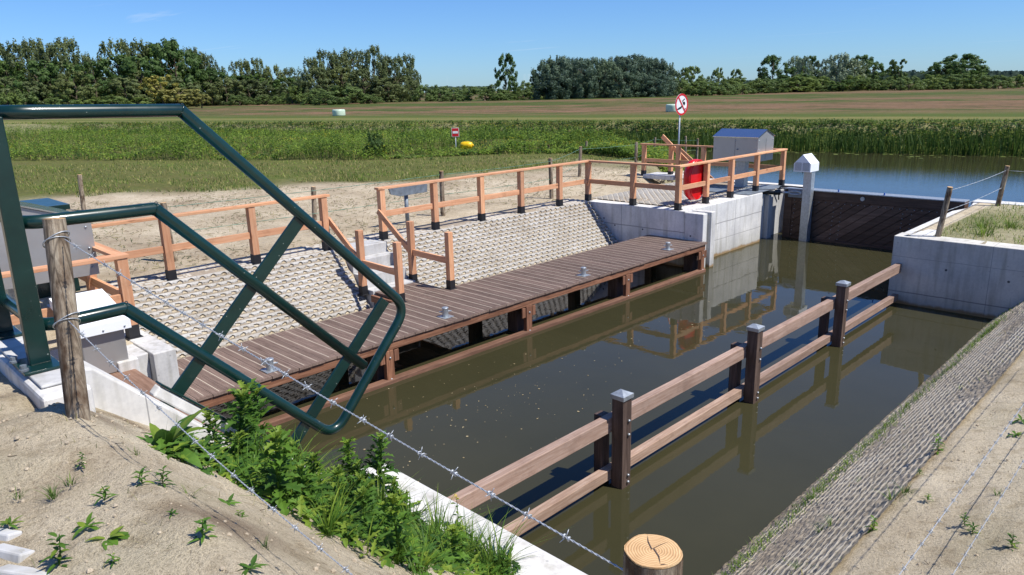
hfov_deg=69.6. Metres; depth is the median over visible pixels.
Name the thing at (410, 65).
birch tree
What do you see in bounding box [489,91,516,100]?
shrub
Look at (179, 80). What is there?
young tree
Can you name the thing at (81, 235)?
control cabinet
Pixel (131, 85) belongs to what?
young tree
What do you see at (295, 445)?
thistle
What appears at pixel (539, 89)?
plantation tree
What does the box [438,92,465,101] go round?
shrub
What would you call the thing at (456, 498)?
mustard plant
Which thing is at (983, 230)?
grass
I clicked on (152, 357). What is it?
lock wall
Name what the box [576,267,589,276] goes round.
mooring bollard
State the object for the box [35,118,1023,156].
reeds
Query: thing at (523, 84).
shrub
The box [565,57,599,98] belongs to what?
plantation tree
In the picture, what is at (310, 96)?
shrub
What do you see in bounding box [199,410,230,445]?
thistle
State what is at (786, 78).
shrub
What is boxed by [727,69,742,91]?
broadleaf tree
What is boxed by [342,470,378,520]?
thistle
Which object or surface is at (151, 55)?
broadleaf tree
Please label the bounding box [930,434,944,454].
leafy weed
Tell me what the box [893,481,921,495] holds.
grass tuft
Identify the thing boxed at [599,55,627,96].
plantation tree
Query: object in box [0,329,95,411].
lock wall
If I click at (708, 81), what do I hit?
shrub
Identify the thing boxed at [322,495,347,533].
thistle
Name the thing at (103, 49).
birch tree
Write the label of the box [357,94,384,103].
shrub
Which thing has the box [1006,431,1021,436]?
broadleaf weed
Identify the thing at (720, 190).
cover plate
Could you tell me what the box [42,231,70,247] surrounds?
wire loop
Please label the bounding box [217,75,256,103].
broadleaf tree
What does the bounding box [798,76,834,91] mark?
shrub
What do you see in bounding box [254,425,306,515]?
thistle
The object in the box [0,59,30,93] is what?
broadleaf tree
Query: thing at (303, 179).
grass
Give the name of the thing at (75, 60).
birch tree
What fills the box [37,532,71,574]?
leafy weed
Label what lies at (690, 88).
shrub
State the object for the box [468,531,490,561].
grass tuft
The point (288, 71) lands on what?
birch tree
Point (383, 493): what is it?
grass tuft
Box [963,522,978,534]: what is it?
leafy weed
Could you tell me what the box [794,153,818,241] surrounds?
gauge post
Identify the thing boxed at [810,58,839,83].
willow tree
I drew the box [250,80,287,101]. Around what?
young tree
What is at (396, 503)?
thistle
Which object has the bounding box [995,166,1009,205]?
fence post
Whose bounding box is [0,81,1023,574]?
ground
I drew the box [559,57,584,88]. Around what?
plantation tree
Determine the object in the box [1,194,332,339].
wooden railing
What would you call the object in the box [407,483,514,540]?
grass tuft
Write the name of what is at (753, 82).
shrub
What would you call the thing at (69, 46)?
birch tree
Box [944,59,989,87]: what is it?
broadleaf tree
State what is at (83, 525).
broadleaf weed
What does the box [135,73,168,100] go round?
young tree
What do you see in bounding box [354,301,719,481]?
floating debris
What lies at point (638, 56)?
plantation tree
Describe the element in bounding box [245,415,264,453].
thistle
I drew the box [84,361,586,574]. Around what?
lock wall
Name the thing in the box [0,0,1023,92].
sky
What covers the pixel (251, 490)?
barbed wire
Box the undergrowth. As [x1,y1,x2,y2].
[142,417,520,574]
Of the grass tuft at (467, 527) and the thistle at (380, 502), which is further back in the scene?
the grass tuft at (467, 527)
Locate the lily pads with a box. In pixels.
[687,150,1023,158]
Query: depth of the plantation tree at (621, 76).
188.53 m
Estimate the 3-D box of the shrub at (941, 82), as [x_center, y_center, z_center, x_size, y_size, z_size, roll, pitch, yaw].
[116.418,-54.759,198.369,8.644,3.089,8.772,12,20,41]
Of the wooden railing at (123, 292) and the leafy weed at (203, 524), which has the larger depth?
the wooden railing at (123, 292)
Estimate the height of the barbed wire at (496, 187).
0.046 m
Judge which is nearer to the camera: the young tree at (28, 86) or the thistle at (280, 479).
the thistle at (280, 479)
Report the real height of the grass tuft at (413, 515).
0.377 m
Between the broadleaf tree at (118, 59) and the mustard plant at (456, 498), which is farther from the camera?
the broadleaf tree at (118, 59)
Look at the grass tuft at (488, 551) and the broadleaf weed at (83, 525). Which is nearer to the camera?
the broadleaf weed at (83, 525)
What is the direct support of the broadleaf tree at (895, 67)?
on the ground at (890, 543)
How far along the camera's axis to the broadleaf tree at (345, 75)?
209.72 m
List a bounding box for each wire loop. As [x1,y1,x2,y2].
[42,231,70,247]
[52,312,80,328]
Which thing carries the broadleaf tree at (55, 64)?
on the ground at (890, 543)
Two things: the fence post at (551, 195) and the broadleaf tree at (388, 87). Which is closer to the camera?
the fence post at (551, 195)
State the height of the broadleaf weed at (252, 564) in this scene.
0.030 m
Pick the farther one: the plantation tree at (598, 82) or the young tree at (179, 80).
the young tree at (179, 80)
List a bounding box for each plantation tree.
[530,58,562,99]
[533,71,573,99]
[542,55,575,99]
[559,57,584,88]
[560,70,597,98]
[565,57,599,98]
[583,71,608,97]
[584,57,606,96]
[590,58,622,97]
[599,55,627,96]
[601,69,640,97]
[611,54,642,97]
[622,72,658,96]
[623,53,647,96]
[629,57,659,96]
[636,74,676,96]
[643,58,675,96]
[654,62,679,95]
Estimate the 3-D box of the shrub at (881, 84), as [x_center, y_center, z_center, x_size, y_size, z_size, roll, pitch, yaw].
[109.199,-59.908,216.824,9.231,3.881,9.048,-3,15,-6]
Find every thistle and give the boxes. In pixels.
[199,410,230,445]
[216,384,267,458]
[224,377,284,468]
[227,430,261,464]
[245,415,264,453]
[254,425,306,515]
[270,445,296,477]
[285,438,310,468]
[290,459,323,509]
[296,451,333,504]
[314,465,324,489]
[321,464,353,509]
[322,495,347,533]
[333,437,367,487]
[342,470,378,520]
[349,482,384,538]
[351,459,372,486]
[362,430,400,493]
[365,478,380,515]
[370,489,422,566]
[374,499,394,539]
[382,476,407,516]
[382,506,404,532]
[400,490,413,510]
[432,522,470,569]
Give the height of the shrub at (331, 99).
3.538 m
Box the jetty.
[177,235,707,428]
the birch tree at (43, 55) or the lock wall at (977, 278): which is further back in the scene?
the birch tree at (43, 55)
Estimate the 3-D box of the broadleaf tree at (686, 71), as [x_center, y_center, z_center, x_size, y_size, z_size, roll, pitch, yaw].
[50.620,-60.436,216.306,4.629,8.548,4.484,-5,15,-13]
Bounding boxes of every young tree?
[0,77,23,104]
[4,80,55,104]
[28,74,75,104]
[49,71,100,104]
[81,77,117,102]
[101,77,151,103]
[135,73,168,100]
[160,77,204,106]
[184,81,226,104]
[206,77,246,105]
[230,79,268,104]
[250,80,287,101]
[273,81,299,103]
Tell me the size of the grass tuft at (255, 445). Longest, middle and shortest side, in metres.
0.760 x 0.690 x 0.306 m
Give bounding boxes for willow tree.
[785,55,803,76]
[793,55,813,75]
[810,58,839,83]
[821,52,856,83]
[841,59,868,89]
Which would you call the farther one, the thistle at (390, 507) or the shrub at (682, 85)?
the shrub at (682, 85)
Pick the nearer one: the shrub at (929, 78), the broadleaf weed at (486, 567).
the broadleaf weed at (486, 567)
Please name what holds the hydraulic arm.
attached to the lock wall at (721, 225)
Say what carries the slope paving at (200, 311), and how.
on the ground at (890, 543)
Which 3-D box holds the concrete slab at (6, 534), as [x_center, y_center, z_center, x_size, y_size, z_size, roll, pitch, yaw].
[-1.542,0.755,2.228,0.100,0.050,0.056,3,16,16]
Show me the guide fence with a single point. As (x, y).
(622, 415)
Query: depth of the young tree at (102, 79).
216.76 m
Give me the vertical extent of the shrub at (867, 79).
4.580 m
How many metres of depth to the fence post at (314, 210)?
17.31 m
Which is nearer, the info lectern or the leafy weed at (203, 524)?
the leafy weed at (203, 524)
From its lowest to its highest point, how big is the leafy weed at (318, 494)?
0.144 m
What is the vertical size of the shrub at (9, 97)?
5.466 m
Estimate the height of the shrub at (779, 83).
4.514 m
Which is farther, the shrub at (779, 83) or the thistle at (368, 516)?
the shrub at (779, 83)
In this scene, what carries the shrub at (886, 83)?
on the ground at (890, 543)
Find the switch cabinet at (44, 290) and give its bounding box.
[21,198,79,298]
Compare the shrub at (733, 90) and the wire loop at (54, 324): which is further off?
the shrub at (733, 90)
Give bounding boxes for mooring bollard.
[260,357,280,373]
[437,306,453,318]
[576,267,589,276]
[662,242,672,250]
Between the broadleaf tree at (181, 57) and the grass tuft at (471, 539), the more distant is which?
the broadleaf tree at (181, 57)
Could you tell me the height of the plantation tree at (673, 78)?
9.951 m
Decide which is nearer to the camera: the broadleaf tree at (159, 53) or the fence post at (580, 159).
the fence post at (580, 159)
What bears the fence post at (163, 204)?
on the ground at (890, 543)
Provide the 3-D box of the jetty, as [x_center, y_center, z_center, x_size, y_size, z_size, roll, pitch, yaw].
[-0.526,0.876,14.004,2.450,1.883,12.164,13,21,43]
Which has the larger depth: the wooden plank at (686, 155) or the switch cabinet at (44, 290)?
the wooden plank at (686, 155)
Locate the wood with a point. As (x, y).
(913, 73)
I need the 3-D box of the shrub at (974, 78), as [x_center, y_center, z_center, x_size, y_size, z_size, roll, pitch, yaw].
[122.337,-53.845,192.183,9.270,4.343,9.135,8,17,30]
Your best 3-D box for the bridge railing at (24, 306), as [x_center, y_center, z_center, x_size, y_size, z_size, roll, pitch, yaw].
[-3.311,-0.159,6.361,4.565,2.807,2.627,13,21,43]
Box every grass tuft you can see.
[6,487,27,499]
[30,478,66,500]
[59,472,90,485]
[201,420,293,474]
[238,442,352,500]
[249,448,329,505]
[256,535,271,549]
[259,445,362,506]
[281,478,382,538]
[286,422,341,475]
[294,471,357,509]
[307,475,384,530]
[320,451,400,499]
[345,455,427,513]
[361,523,435,568]
[376,482,463,529]
[381,517,468,574]
[400,505,480,549]
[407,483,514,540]
[412,501,488,546]
[416,515,487,563]
[424,506,519,565]
[438,513,491,546]
[438,515,514,563]
[461,529,503,564]
[465,509,550,573]
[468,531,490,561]
[469,523,529,574]
[469,529,530,574]
[482,547,518,574]
[808,522,823,532]
[874,484,904,502]
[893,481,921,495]
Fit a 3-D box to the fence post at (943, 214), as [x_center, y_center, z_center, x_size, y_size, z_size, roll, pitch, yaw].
[8.125,-1.357,13.886,0.106,1.105,0.242,-8,16,-23]
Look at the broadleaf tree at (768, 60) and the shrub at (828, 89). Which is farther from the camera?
the broadleaf tree at (768, 60)
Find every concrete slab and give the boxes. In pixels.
[0,527,21,540]
[0,543,34,563]
[0,564,48,574]
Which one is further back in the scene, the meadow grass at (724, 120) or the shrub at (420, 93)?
the shrub at (420, 93)
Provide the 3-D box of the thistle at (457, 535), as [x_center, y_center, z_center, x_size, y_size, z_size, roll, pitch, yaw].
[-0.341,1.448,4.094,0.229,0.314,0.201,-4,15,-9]
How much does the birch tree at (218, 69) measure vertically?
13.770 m
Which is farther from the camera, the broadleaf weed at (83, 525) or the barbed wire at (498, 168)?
the barbed wire at (498, 168)
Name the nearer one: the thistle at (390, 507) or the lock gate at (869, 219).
the thistle at (390, 507)
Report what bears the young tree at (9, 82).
on the ground at (890, 543)
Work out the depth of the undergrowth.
3.46 m
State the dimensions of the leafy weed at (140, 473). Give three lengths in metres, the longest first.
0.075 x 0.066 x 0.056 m
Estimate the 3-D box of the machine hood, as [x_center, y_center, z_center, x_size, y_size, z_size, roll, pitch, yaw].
[-4.750,0.524,8.364,0.850,0.799,0.560,13,21,43]
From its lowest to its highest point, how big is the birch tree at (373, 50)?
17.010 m
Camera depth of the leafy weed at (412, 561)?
3.32 m
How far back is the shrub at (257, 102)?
218.26 m
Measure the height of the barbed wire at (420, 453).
0.415 m
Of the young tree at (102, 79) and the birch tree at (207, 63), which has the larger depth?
the birch tree at (207, 63)
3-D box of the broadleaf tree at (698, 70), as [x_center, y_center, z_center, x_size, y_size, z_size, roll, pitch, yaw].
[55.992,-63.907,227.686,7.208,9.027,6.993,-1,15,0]
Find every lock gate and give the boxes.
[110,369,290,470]
[782,187,968,249]
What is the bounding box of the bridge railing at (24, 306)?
[0,103,405,479]
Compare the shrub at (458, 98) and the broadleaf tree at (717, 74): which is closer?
the shrub at (458, 98)
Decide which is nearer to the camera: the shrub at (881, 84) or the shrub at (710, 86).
the shrub at (710, 86)
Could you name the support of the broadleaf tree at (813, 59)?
on the ground at (890, 543)
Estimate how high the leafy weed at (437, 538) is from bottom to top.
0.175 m
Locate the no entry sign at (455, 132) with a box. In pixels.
[451,128,458,145]
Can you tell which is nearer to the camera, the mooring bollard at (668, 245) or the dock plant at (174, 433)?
the dock plant at (174, 433)
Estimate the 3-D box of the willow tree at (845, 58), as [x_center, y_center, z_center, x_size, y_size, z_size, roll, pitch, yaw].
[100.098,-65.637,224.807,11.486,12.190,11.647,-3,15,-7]
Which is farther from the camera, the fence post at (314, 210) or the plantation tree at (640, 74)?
the plantation tree at (640, 74)
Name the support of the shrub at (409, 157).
on the ground at (890, 543)
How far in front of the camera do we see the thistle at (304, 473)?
3.49 m
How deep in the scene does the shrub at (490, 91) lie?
192.43 m
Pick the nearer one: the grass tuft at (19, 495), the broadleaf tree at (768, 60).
the grass tuft at (19, 495)
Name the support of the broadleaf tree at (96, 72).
on the ground at (890, 543)
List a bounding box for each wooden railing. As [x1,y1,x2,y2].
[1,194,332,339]
[374,143,787,239]
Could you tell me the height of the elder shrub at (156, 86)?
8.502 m
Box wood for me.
[425,70,1023,94]
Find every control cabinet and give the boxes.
[0,201,99,331]
[713,128,775,187]
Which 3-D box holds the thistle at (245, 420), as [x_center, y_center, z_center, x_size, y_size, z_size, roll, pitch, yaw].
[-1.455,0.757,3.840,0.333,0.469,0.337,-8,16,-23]
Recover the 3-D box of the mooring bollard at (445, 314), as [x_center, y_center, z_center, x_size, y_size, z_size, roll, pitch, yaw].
[-1.079,0.396,11.902,0.200,0.163,0.200,13,21,43]
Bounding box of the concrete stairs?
[346,239,414,307]
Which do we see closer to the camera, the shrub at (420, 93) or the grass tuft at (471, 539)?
the grass tuft at (471, 539)
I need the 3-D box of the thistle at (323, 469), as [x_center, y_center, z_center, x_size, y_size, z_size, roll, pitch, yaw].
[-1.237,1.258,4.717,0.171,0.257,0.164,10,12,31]
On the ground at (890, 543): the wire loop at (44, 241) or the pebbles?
the pebbles
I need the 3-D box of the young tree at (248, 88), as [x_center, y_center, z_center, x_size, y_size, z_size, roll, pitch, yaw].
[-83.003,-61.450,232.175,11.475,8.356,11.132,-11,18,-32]
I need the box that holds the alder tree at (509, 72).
[494,53,518,99]
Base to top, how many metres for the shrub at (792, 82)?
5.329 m
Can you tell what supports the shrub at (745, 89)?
on the ground at (890, 543)
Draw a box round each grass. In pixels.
[1,374,1022,572]
[4,120,694,172]
[5,117,1022,123]
[13,145,653,196]
[67,163,667,280]
[711,202,1023,574]
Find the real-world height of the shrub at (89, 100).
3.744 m
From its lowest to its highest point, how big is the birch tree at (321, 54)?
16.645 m
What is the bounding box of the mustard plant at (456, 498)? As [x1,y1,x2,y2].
[451,494,462,524]
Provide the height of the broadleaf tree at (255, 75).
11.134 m
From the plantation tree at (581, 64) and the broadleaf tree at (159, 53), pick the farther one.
the broadleaf tree at (159, 53)
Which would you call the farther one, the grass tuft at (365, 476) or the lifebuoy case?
the lifebuoy case
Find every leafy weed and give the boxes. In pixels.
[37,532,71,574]
[73,452,86,467]
[88,486,118,505]
[104,553,120,566]
[131,466,154,486]
[154,465,177,486]
[166,508,177,518]
[187,517,216,543]
[235,510,247,516]
[306,493,328,513]
[342,525,358,546]
[343,506,362,523]
[401,545,424,574]
[407,512,421,534]
[427,533,448,556]
[493,550,509,565]
[501,566,511,574]
[864,515,877,532]
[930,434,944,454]
[960,512,969,525]
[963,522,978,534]
[1005,533,1019,550]
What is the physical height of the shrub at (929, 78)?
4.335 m
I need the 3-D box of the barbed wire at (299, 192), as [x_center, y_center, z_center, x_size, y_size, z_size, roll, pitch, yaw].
[-3.916,-2.034,15.221,6.282,0.037,0.015,-15,20,-42]
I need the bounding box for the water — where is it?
[209,149,1023,574]
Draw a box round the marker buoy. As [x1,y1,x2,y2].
[460,141,473,148]
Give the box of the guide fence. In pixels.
[447,263,901,535]
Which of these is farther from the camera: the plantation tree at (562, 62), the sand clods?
the plantation tree at (562, 62)
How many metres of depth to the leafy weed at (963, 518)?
4.51 m
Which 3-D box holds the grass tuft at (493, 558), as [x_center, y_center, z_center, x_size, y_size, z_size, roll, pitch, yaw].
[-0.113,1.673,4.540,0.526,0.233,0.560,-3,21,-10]
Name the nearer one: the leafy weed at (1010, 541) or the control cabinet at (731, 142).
the leafy weed at (1010, 541)
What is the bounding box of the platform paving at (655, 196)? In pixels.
[594,181,770,206]
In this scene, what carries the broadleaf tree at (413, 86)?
on the ground at (890, 543)
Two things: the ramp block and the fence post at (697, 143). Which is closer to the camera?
the ramp block
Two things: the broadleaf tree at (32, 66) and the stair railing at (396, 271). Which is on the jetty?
the stair railing at (396, 271)
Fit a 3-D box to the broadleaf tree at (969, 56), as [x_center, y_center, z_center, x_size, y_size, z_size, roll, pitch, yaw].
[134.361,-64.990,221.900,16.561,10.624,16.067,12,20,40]
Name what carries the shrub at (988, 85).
on the ground at (890, 543)
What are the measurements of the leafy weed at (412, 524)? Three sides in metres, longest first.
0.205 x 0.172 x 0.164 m
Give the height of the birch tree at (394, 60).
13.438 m
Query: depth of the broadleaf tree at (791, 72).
234.00 m
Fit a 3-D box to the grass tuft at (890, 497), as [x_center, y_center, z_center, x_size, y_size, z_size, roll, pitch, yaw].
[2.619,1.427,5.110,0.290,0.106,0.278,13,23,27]
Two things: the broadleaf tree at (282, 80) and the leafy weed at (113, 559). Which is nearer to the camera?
the leafy weed at (113, 559)
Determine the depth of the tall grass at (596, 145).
38.55 m
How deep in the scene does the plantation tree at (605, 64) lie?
190.80 m
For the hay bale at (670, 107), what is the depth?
75.50 m
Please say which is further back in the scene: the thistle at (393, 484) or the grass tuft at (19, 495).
the thistle at (393, 484)
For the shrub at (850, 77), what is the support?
on the ground at (890, 543)
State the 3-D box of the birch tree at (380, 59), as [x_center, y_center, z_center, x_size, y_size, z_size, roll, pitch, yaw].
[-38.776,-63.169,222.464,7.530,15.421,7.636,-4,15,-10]
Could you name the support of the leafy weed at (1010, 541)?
on the ground at (890, 543)
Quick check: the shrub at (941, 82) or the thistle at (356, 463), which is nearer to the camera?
the thistle at (356, 463)
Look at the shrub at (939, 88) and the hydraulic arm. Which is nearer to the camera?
the hydraulic arm
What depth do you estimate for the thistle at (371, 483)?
3.99 m
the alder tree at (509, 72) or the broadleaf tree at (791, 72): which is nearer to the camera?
the alder tree at (509, 72)
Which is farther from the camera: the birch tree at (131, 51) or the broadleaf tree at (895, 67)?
the birch tree at (131, 51)
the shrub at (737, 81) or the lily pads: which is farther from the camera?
the shrub at (737, 81)
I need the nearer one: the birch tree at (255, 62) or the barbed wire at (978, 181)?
the barbed wire at (978, 181)
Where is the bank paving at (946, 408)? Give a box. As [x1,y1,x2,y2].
[714,301,1023,574]
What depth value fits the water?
10.66 m
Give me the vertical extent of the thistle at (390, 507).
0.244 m
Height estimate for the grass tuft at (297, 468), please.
0.307 m
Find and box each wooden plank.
[661,134,687,159]
[681,148,713,178]
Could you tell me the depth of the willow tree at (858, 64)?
224.25 m
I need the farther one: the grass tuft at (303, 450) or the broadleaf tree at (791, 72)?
the broadleaf tree at (791, 72)
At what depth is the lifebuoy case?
18.05 m
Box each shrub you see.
[0,92,24,104]
[6,89,42,104]
[44,95,76,104]
[68,96,102,104]
[94,94,129,103]
[128,97,155,103]
[137,75,181,103]
[151,88,201,106]
[185,93,211,107]
[224,93,253,105]
[252,95,278,104]
[273,92,300,104]
[284,85,311,104]
[300,88,328,104]
[311,91,345,104]
[322,84,370,103]
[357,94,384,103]
[362,131,387,156]
[396,154,416,158]
[411,84,438,101]
[427,84,450,100]
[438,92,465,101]
[443,87,463,100]
[454,85,483,98]
[461,84,508,100]
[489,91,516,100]
[511,88,533,99]
[517,81,531,98]
[523,85,545,97]
[672,78,692,95]
[683,81,712,95]
[694,76,717,93]
[694,82,727,95]
[713,82,740,94]
[724,77,758,92]
[735,84,757,93]
[741,78,774,92]
[754,78,790,92]
[775,74,818,91]
[777,74,811,91]
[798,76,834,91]
[815,83,838,91]
[827,79,860,90]
[840,75,871,90]
[855,75,889,90]
[871,78,893,89]
[878,76,911,90]
[891,76,926,90]
[913,74,945,89]
[927,78,958,89]
[933,83,952,89]
[935,73,983,89]
[961,73,999,88]
[982,75,1016,88]
[1001,74,1023,87]
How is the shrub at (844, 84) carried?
on the ground at (890, 543)
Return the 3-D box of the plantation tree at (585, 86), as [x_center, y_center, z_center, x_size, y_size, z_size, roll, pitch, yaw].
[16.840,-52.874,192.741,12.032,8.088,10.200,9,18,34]
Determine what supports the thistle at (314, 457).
on the ground at (890, 543)
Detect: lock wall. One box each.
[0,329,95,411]
[42,300,179,388]
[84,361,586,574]
[590,178,802,268]
[887,199,1023,318]
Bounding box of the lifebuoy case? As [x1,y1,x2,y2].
[683,159,703,199]
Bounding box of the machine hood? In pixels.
[49,289,130,373]
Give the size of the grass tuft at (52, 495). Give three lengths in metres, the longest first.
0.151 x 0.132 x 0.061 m
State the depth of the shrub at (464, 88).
226.21 m
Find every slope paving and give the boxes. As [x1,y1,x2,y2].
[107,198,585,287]
[107,201,618,359]
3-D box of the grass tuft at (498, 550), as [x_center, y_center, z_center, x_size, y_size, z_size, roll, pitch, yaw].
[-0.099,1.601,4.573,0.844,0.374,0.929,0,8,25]
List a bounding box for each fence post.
[42,218,90,420]
[77,174,85,209]
[160,202,176,261]
[311,186,316,219]
[439,171,445,215]
[548,158,553,198]
[578,146,581,176]
[623,534,682,574]
[634,142,637,162]
[696,138,698,158]
[935,186,952,236]
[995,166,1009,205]
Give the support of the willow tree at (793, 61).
on the ground at (890, 543)
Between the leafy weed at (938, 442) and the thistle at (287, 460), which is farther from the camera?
the leafy weed at (938, 442)
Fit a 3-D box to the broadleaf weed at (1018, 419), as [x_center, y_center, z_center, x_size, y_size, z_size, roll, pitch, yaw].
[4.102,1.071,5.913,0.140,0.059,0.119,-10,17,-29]
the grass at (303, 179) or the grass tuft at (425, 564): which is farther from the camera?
the grass at (303, 179)
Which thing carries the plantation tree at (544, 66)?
on the ground at (890, 543)
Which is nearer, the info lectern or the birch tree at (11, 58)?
the info lectern
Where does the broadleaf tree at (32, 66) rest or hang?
on the ground at (890, 543)
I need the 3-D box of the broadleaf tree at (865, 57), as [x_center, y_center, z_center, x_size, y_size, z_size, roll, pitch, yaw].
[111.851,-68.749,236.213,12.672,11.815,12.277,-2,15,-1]
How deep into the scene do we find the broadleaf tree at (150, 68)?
217.50 m
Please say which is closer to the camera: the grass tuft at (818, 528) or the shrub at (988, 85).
the grass tuft at (818, 528)
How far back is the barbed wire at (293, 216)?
14.77 m
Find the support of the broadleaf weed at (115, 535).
on the ground at (890, 543)
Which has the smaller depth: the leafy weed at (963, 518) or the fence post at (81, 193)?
the leafy weed at (963, 518)
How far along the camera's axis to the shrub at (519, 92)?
199.35 m
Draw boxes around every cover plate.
[709,187,726,192]
[734,184,779,194]
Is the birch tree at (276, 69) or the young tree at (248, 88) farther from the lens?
the birch tree at (276, 69)
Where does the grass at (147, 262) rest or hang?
on the ground at (890, 543)
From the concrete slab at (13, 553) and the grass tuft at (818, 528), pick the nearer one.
the concrete slab at (13, 553)
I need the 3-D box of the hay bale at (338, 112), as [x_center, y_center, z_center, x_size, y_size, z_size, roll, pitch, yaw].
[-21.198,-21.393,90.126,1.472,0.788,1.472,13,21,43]
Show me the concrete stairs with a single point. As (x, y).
(376, 251)
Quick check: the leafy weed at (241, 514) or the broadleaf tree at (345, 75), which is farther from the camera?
the broadleaf tree at (345, 75)
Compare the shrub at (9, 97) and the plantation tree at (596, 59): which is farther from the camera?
the plantation tree at (596, 59)
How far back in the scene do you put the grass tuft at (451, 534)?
4.41 m
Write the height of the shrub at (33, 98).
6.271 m
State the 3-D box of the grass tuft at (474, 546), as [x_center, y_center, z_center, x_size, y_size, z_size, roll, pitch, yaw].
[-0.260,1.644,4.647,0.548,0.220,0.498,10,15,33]
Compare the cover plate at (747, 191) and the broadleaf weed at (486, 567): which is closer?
the broadleaf weed at (486, 567)
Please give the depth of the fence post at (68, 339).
2.94 m
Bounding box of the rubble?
[656,171,683,182]
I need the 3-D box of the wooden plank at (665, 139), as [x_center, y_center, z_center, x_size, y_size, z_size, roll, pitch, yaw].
[5.413,-4.292,23.738,0.040,1.222,1.561,-14,19,-38]
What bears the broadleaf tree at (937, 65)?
on the ground at (890, 543)
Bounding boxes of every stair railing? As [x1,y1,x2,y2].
[329,217,406,301]
[376,209,456,289]
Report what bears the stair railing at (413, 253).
on the jetty
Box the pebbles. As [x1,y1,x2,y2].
[0,362,1022,574]
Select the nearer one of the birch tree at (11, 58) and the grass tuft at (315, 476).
the grass tuft at (315, 476)
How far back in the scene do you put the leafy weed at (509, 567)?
4.46 m
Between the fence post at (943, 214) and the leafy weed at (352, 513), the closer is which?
the leafy weed at (352, 513)
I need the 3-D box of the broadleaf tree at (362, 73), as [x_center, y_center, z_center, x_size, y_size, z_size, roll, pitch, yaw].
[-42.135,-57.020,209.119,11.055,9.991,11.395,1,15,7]
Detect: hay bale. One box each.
[332,109,344,115]
[666,104,675,111]
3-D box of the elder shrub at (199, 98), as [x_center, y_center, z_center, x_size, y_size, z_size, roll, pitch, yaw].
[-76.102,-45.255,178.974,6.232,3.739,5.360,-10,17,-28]
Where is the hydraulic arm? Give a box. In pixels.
[761,186,802,199]
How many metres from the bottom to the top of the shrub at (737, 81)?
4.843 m
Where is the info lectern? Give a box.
[388,184,426,220]
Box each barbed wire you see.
[64,239,622,570]
[68,320,352,574]
[170,175,435,206]
[173,196,429,232]
[449,161,550,173]
[449,179,548,193]
[899,403,1023,574]
[950,459,1023,574]
[953,170,1005,189]
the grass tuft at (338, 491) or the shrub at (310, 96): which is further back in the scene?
the shrub at (310, 96)
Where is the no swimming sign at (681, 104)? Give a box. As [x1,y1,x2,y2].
[675,94,687,143]
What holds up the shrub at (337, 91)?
on the ground at (890, 543)
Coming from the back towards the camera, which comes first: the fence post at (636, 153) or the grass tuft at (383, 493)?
the fence post at (636, 153)
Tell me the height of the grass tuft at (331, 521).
0.215 m
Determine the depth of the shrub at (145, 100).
206.92 m
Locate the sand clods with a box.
[1,397,1022,574]
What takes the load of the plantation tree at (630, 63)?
on the ground at (890, 543)
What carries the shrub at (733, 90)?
on the ground at (890, 543)
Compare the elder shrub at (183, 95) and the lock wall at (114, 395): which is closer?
the lock wall at (114, 395)
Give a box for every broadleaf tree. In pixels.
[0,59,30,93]
[5,59,70,104]
[44,60,94,94]
[69,60,120,102]
[93,54,148,95]
[110,56,177,103]
[136,42,188,101]
[149,37,206,105]
[166,49,209,92]
[194,68,232,105]
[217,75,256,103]
[244,72,280,100]
[264,77,296,103]
[299,66,340,103]
[322,66,364,101]
[345,68,383,102]
[367,77,408,102]
[390,76,422,101]
[529,70,545,97]
[677,67,690,94]
[682,66,704,91]
[710,67,726,93]
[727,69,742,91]
[756,55,789,82]
[783,66,816,78]
[793,56,825,81]
[843,54,879,89]
[859,61,888,89]
[886,59,907,89]
[919,61,958,84]
[931,53,989,76]
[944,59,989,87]
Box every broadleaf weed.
[0,515,23,528]
[72,512,102,539]
[86,526,129,549]
[218,493,240,505]
[238,554,267,574]
[466,556,494,574]
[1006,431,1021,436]
[1012,414,1023,423]
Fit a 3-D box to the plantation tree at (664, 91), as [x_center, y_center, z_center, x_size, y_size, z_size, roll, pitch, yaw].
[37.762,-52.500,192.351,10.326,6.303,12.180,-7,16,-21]
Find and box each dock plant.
[136,406,208,468]
[189,435,224,451]
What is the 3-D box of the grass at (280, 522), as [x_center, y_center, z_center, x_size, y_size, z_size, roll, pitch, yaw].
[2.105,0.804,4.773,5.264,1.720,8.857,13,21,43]
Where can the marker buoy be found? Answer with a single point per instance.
(468, 145)
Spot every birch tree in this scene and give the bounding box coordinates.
[0,38,51,99]
[0,43,9,75]
[12,37,64,75]
[32,41,71,102]
[45,36,96,81]
[64,51,102,96]
[95,37,142,89]
[114,37,160,103]
[181,46,206,70]
[191,51,217,98]
[207,64,231,98]
[228,59,258,101]
[244,57,272,103]
[263,65,286,92]
[278,66,300,100]
[292,56,327,102]
[309,48,345,96]
[326,53,351,100]
[330,47,373,99]
[359,44,393,100]
[371,52,393,101]
[379,56,413,101]
[395,52,420,100]
[405,69,424,100]
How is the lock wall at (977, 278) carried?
on the ground at (890, 543)
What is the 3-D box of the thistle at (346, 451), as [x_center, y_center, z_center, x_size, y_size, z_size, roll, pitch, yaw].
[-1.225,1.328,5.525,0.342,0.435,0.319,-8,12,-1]
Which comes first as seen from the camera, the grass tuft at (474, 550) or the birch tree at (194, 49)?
the grass tuft at (474, 550)
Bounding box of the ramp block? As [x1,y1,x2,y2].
[643,172,683,179]
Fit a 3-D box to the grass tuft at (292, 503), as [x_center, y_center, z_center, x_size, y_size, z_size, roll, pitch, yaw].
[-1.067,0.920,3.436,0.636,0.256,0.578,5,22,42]
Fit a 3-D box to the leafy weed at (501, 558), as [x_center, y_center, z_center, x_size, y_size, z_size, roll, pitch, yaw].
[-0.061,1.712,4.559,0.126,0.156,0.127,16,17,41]
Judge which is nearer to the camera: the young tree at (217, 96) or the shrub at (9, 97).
the shrub at (9, 97)

